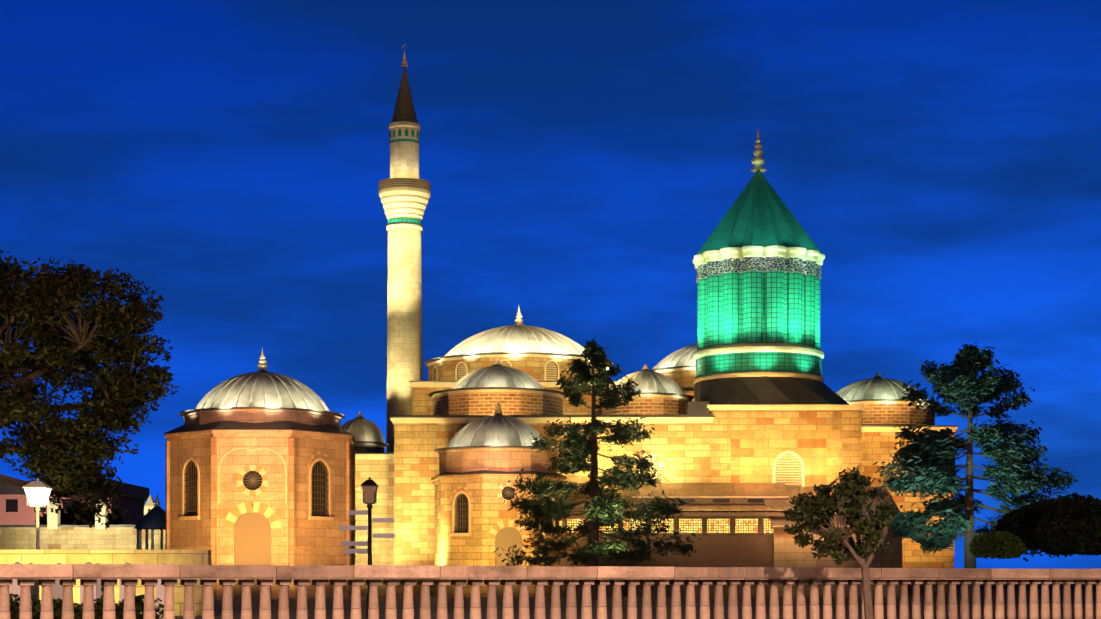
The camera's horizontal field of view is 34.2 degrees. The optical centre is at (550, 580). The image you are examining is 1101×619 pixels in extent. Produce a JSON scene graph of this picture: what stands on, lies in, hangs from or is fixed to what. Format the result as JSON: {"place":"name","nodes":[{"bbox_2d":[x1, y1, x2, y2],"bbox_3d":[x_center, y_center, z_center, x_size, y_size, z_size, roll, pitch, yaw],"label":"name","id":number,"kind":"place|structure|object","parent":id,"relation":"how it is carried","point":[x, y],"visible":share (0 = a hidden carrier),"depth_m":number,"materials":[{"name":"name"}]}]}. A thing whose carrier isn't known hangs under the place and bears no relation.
{"place":"outdoors","nodes":[
{"label":"outdoors","id":0,"kind":"place"},
{"bbox_2d":[0,525,165,549],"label":"low stone wall","id":1,"kind":"structure","parent":0,"point":[72,537],"depth_m":150.03,"materials":[{"name":"beige stone"}]},
{"bbox_2d":[47,494,154,528],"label":"chimneys","id":2,"kind":"object","parent":1,"relation":"on","point":[53,519],"visible":0.54,"depth_m":149.64,"materials":[{"name":"beige stone"}]},
{"bbox_2d":[0,250,178,527],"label":"tree","id":3,"kind":"object","parent":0,"point":[58,470],"depth_m":46.92,"materials":[{"name":"green plant"}]},
{"bbox_2d":[133,494,165,549],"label":"pavilion","id":4,"kind":"structure","parent":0,"point":[152,519],"depth_m":119.06,"materials":[{"name":"grey metal"}]},
{"bbox_2d":[355,482,359,489],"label":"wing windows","id":5,"kind":"structure","parent":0,"point":[357,487],"depth_m":102.51,"materials":[{"name":"beige stone"}]},
{"bbox_2d":[0,0,1100,568],"label":"sky","id":6,"kind":"structure","parent":0,"point":[941,158],"materials":[{"name":"blue"}]},
{"bbox_2d":[175,589,1095,618],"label":"garden terrace ground","id":7,"kind":"structure","parent":0,"point":[255,603],"depth_m":58.66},
{"bbox_2d":[9,593,40,618],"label":"hedge shrub","id":8,"kind":"object","parent":7,"relation":"on","point":[14,609],"visible":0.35,"depth_m":29.30,"materials":[{"name":"green plant"}]},
{"bbox_2d":[23,478,52,549],"bbox_3d":[-12.768,-0.851,44.556,0.588,3.398,0.587,0,0,1],"label":"white lamp post","id":9,"kind":"object","parent":7,"relation":"on","point":[37,492],"visible":0.83,"depth_m":44.38,"materials":[{"name":"white paint"}]},
{"bbox_2d":[33,597,82,618],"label":"hedge shrub","id":10,"kind":"object","parent":7,"relation":"on","point":[57,608],"visible":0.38,"depth_m":29.29,"materials":[{"name":"green plant"}]},
{"bbox_2d":[35,501,124,524],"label":"bushes","id":11,"kind":"object","parent":7,"relation":"on","point":[68,518],"visible":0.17,"depth_m":169.10,"materials":[{"name":"green plant"}]},
{"bbox_2d":[74,598,122,618],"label":"hedge shrub","id":12,"kind":"object","parent":7,"relation":"on","point":[98,608],"visible":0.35,"depth_m":29.33,"materials":[{"name":"green plant"}]},
{"bbox_2d":[0,550,210,618],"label":"court wall","id":13,"kind":"structure","parent":7,"relation":"on","point":[191,557],"depth_m":43.30,"materials":[{"name":"beige stone"}]},
{"bbox_2d":[115,594,163,618],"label":"hedge shrub","id":14,"kind":"object","parent":7,"relation":"on","point":[139,605],"visible":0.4,"depth_m":29.28,"materials":[{"name":"green plant"}]},
{"bbox_2d":[166,437,354,598],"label":"corner pilasters","id":15,"kind":"object","parent":7,"relation":"on","point":[290,504],"visible":0.44,"depth_m":83.34,"materials":[{"name":"stone"}]},
{"bbox_2d":[170,437,351,598],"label":"mausoleum wall","id":16,"kind":"structure","parent":7,"relation":"on","point":[252,538],"depth_m":83.60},
{"bbox_2d":[164,348,356,446],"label":"dome","id":17,"kind":"structure","parent":16,"relation":"on","point":[262,402],"depth_m":84.78,"materials":[{"name":"silver metal"}]},
{"bbox_2d":[179,447,354,527],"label":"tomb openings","id":18,"kind":"object","parent":16,"relation":"in","point":[253,480],"visible":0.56,"depth_m":84.19,"materials":[{"name":"beige stone"}]},
{"bbox_2d":[339,477,394,618],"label":"black lamp post","id":19,"kind":"object","parent":7,"relation":"on","point":[369,488],"visible":0.92,"depth_m":39.41,"materials":[{"name":"black metal"}]},
{"bbox_2d":[355,460,393,594],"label":"wing wall","id":20,"kind":"structure","parent":7,"relation":"on","point":[380,473],"depth_m":102.51,"materials":[{"name":"beige stone"}]},
{"bbox_2d":[354,446,383,452],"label":"dome drum","id":21,"kind":"object","parent":20,"relation":"on","point":[362,449],"visible":0.17,"depth_m":104.25,"materials":[{"name":"brown stone"}]},
{"bbox_2d":[340,411,388,448],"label":"dome","id":22,"kind":"structure","parent":21,"relation":"on","point":[363,431],"depth_m":104.54,"materials":[{"name":"grey metal"}]},
{"bbox_2d":[355,453,393,459],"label":"wing cornice","id":23,"kind":"structure","parent":20,"relation":"on","point":[374,456],"depth_m":102.35,"materials":[{"name":"beige stone"}]},
{"bbox_2d":[378,45,430,452],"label":"minaret","id":24,"kind":"object","parent":7,"relation":"on","point":[404,191],"visible":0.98,"depth_m":116.56,"materials":[{"name":"stone"}]},
{"bbox_2d":[435,480,562,596],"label":"turret wall","id":25,"kind":"structure","parent":7,"relation":"on","point":[489,510],"depth_m":92.38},
{"bbox_2d":[431,401,566,484],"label":"dome","id":26,"kind":"structure","parent":25,"relation":"on","point":[497,445],"depth_m":92.99,"materials":[{"name":"silver metal"}]},
{"bbox_2d":[450,482,557,539],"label":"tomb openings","id":27,"kind":"object","parent":25,"relation":"in","point":[463,515],"visible":0.6,"depth_m":92.45,"materials":[{"name":"beige stone"}]},
{"bbox_2d":[394,423,710,595],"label":"block wall","id":28,"kind":"structure","parent":7,"relation":"on","point":[682,451],"depth_m":99.46,"materials":[{"name":"beige stone"}]},
{"bbox_2d":[433,392,562,414],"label":"dome drum","id":29,"kind":"object","parent":28,"relation":"on","point":[485,403],"visible":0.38,"depth_m":102.07,"materials":[{"name":"brown brick"}]},
{"bbox_2d":[429,358,564,398],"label":"dome","id":30,"kind":"structure","parent":29,"relation":"on","point":[497,377],"depth_m":103.26,"materials":[{"name":"silver metal"}]},
{"bbox_2d":[412,387,609,414],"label":"hall wall","id":31,"kind":"structure","parent":28,"relation":"on","point":[422,402],"depth_m":111.07,"materials":[{"name":"beige stone"}]},
{"bbox_2d":[409,381,616,387],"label":"cornice","id":32,"kind":"structure","parent":31,"relation":"on","point":[452,383],"depth_m":110.91,"materials":[{"name":"beige stone"}]},
{"bbox_2d":[428,357,607,380],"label":"dome drum","id":33,"kind":"object","parent":31,"relation":"on","point":[533,367],"visible":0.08,"depth_m":112.18,"materials":[{"name":"beige stone"}]},
{"bbox_2d":[432,359,591,380],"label":"drum windows","id":34,"kind":"structure","parent":33,"relation":"attached to","point":[550,370],"depth_m":112.24,"materials":[{"name":"beige glass"}]},
{"bbox_2d":[424,306,612,368],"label":"dome","id":35,"kind":"structure","parent":33,"relation":"on","point":[518,339],"depth_m":113.65,"materials":[{"name":"grey metal"}]},
{"bbox_2d":[390,414,714,423],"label":"cornice","id":36,"kind":"structure","parent":28,"relation":"on","point":[707,418],"depth_m":99.18,"materials":[{"name":"beige stone"}]},
{"bbox_2d":[602,397,688,414],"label":"dome drum","id":37,"kind":"object","parent":36,"relation":"on","point":[654,406],"visible":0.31,"depth_m":102.89,"materials":[{"name":"brick"}]},
{"bbox_2d":[598,364,693,401],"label":"dome","id":38,"kind":"structure","parent":36,"relation":"on","point":[652,383],"depth_m":103.62,"materials":[{"name":"grey metal"}]},
{"bbox_2d":[685,401,709,414],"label":"roof turret","id":39,"kind":"object","parent":36,"relation":"on","point":[696,408],"visible":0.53,"depth_m":99.41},
{"bbox_2d":[633,453,664,480],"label":"block window","id":40,"kind":"structure","parent":28,"relation":"attached to","point":[658,462],"depth_m":99.34,"materials":[{"name":"yellow glass"}]},
{"bbox_2d":[683,391,693,401],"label":"hall wall","id":41,"kind":"structure","parent":28,"relation":"on","point":[691,393],"depth_m":116.29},
{"bbox_2d":[661,370,694,390],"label":"dome drum","id":42,"kind":"object","parent":41,"relation":"on","point":[683,379],"visible":0.03,"depth_m":117.36,"materials":[{"name":"beige stone"}]},
{"bbox_2d":[650,344,696,372],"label":"dome","id":43,"kind":"structure","parent":42,"relation":"on","point":[680,359],"depth_m":118.59,"materials":[{"name":"grey metal"}]},
{"bbox_2d":[494,338,700,599],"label":"pine","id":44,"kind":"object","parent":7,"relation":"on","point":[535,508],"depth_m":77.03,"materials":[{"name":"green plant"}]},
{"bbox_2d":[544,482,793,596],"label":"portico","id":45,"kind":"structure","parent":7,"relation":"on","point":[732,501],"depth_m":94.30,"materials":[{"name":"beige stone"}]},
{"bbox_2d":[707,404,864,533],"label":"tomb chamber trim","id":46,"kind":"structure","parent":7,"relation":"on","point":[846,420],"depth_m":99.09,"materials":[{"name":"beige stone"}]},
{"bbox_2d":[764,486,904,596],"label":"tall porch","id":47,"kind":"object","parent":7,"relation":"on","point":[788,551],"visible":0.25,"depth_m":93.02,"materials":[{"name":"beige stone"}]},
{"bbox_2d":[862,432,953,594],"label":"wing wall","id":48,"kind":"structure","parent":7,"relation":"on","point":[878,447],"depth_m":106.99,"materials":[{"name":"beige stone"}]},
{"bbox_2d":[862,404,934,425],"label":"dome drum","id":49,"kind":"object","parent":48,"relation":"on","point":[889,413],"visible":0.23,"depth_m":107.66,"materials":[{"name":"brick"}]},
{"bbox_2d":[836,371,939,425],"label":"dome","id":50,"kind":"structure","parent":49,"relation":"on","point":[877,389],"depth_m":108.52,"materials":[{"name":"grey metal"}]},
{"bbox_2d":[862,425,958,431],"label":"wing cornice","id":51,"kind":"structure","parent":48,"relation":"attached to","point":[889,428],"depth_m":106.81,"materials":[{"name":"beige stone"}]},
{"bbox_2d":[860,341,1078,601],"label":"pine","id":52,"kind":"object","parent":7,"relation":"on","point":[929,456],"depth_m":70.29,"materials":[{"name":"green plant"}]},
{"bbox_2d":[968,531,1025,558],"bbox_3d":[12.264,-0.981,49.133,1.573,0.796,1.323,0,0,1],"label":"bush","id":53,"kind":"object","parent":7,"relation":"on","point":[996,544],"visible":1,"depth_m":48.79,"materials":[{"name":"green plant"}]},
{"bbox_2d":[994,498,1054,548],"bbox_3d":[16.369,-1.922,60.063,2.890,1.724,2.863,0,0,1],"label":"plum shrub","id":54,"kind":"object","parent":7,"relation":"on","point":[1022,522],"visible":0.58,"depth_m":59.36,"materials":[{"name":"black plant"}]},
{"bbox_2d":[1034,492,1100,556],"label":"plum shrub","id":55,"kind":"object","parent":7,"relation":"on","point":[1067,525],"visible":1,"depth_m":53.25,"materials":[{"name":"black plant"}]},
{"bbox_2d":[693,127,849,404],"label":"green tower","id":56,"kind":"structure","parent":0,"point":[759,257],"depth_m":100.21,"materials":[{"name":"teal tile"}]},
{"bbox_2d":[710,410,841,533],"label":"wall","id":57,"kind":"structure","parent":0,"point":[755,454],"depth_m":99.13,"materials":[{"name":"beige stone"}]},
{"bbox_2d":[772,451,804,486],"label":"arched window","id":58,"kind":"structure","parent":57,"relation":"in","point":[786,469],"depth_m":99.22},
{"bbox_2d":[782,465,895,618],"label":"tree","id":59,"kind":"object","parent":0,"point":[853,492],"depth_m":24.14,"materials":[{"name":"green plant"}]},
{"bbox_2d":[956,584,1095,589],"bbox_3d":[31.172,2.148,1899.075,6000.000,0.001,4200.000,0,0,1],"label":"ground","id":60,"kind":"structure","parent":0,"point":[1016,586],"depth_m":653.95,"materials":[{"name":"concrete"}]},
{"bbox_2d":[0,481,148,524],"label":"pink building","id":61,"kind":"structure","parent":60,"relation":"on","point":[15,509],"depth_m":210.45,"materials":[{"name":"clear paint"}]},
{"bbox_2d":[0,564,1100,618],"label":"balustrade wall","id":62,"kind":"structure","parent":60,"relation":"on","point":[506,577],"depth_m":23.54,"materials":[{"name":"stone"}]}
]}

